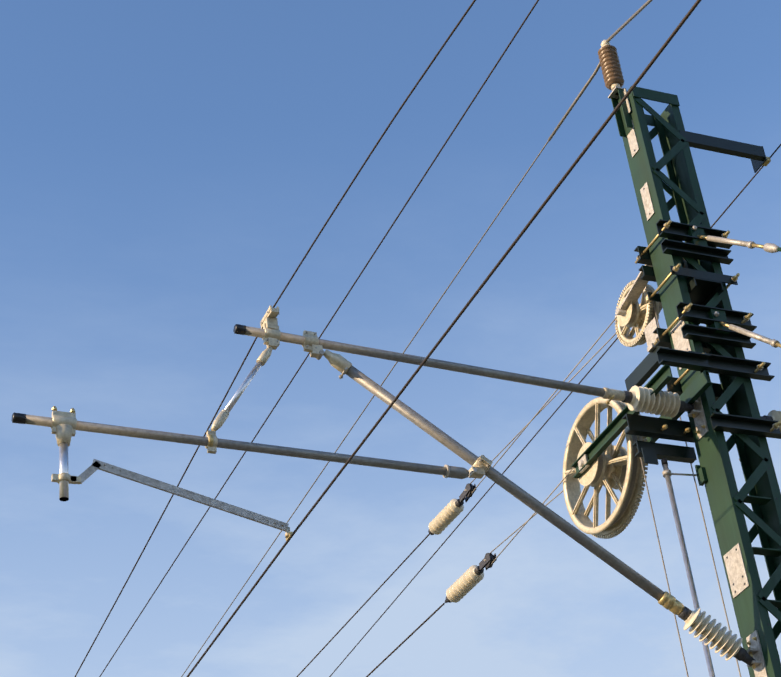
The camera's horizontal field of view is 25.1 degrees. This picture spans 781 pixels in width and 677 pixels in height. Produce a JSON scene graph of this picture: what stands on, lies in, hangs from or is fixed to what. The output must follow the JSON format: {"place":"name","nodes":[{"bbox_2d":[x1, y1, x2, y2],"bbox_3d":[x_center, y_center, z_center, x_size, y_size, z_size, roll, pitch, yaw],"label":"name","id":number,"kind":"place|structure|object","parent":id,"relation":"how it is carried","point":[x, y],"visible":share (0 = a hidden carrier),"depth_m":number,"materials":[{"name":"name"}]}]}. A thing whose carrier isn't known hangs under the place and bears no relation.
{"place":"outdoors","nodes":[
{"label":"outdoors","id":0,"kind":"place"},
{"bbox_2d":[0,0,780,676],"label":"sky","id":1,"kind":"structure","parent":0,"point":[168,168],"materials":[{"name":"blue"}]},
{"bbox_3d":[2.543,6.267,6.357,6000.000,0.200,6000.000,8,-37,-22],"label":"ground","id":2,"kind":"structure","parent":0,"visible":0},
{"bbox_2d":[571,40,780,676],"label":"mast","id":3,"kind":"object","parent":2,"relation":"on","point":[690,348],"visible":0.98,"depth_m":10.45,"materials":[{"name":"green metal"}]},
{"bbox_2d":[11,305,767,676],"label":"cantilever","id":4,"kind":"object","parent":3,"relation":"attached to","point":[65,427],"visible":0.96,"depth_m":9.34,"materials":[{"name":"grey metal"}]},
{"bbox_2d":[75,0,780,676],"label":"wires","id":5,"kind":"object","parent":3,"relation":"attached to","point":[647,68],"visible":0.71,"depth_m":9.42,"materials":[{"name":"black metal"}]},
{"bbox_2d":[563,397,647,538],"bbox_3d":[1.308,0.785,10.814,0.325,0.886,0.886,8,-37,-22],"label":"tensioning wheel","id":6,"kind":"object","parent":3,"relation":"attached to","point":[618,466],"visible":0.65,"depth_m":10.75,"materials":[{"name":"metal"}]},
{"bbox_2d":[366,467,577,676],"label":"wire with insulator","id":7,"kind":"object","parent":6,"relation":"attached to","point":[466,582],"visible":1,"depth_m":12.11,"materials":[{"name":"beige ceramic"}]},
{"bbox_2d":[615,257,689,346],"bbox_3d":[1.647,-0.231,11.245,0.300,0.436,0.699,8,-37,-22],"label":"pulley wheel","id":8,"kind":"object","parent":3,"relation":"attached to","point":[633,313],"visible":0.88,"depth_m":11.26,"materials":[{"name":"metal"}]},
{"bbox_2d":[296,317,616,676],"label":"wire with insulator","id":9,"kind":"object","parent":8,"relation":"attached to","point":[446,516],"visible":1,"depth_m":13.21,"materials":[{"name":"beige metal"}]},
{"bbox_2d":[661,458,714,676],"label":"guide rod","id":10,"kind":"object","parent":3,"relation":"attached to","point":[666,473],"visible":0.98,"depth_m":9.84,"materials":[{"name":"metal"}]},
{"bbox_2d":[635,301,740,676],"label":"cables","id":11,"kind":"object","parent":3,"relation":"hanging from","point":[707,537],"depth_m":10.14,"materials":[{"name":"metal"}]},
{"bbox_2d":[687,222,780,347],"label":"tie rods","id":12,"kind":"object","parent":3,"relation":"attached to","point":[695,231],"visible":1,"depth_m":10.48,"materials":[{"name":"white paint"}]},
{"bbox_2d":[761,410,780,431],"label":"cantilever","id":13,"kind":"structure","parent":3,"relation":"attached to","point":[775,415],"depth_m":10.40,"materials":[{"name":"grey metal"}]}
]}

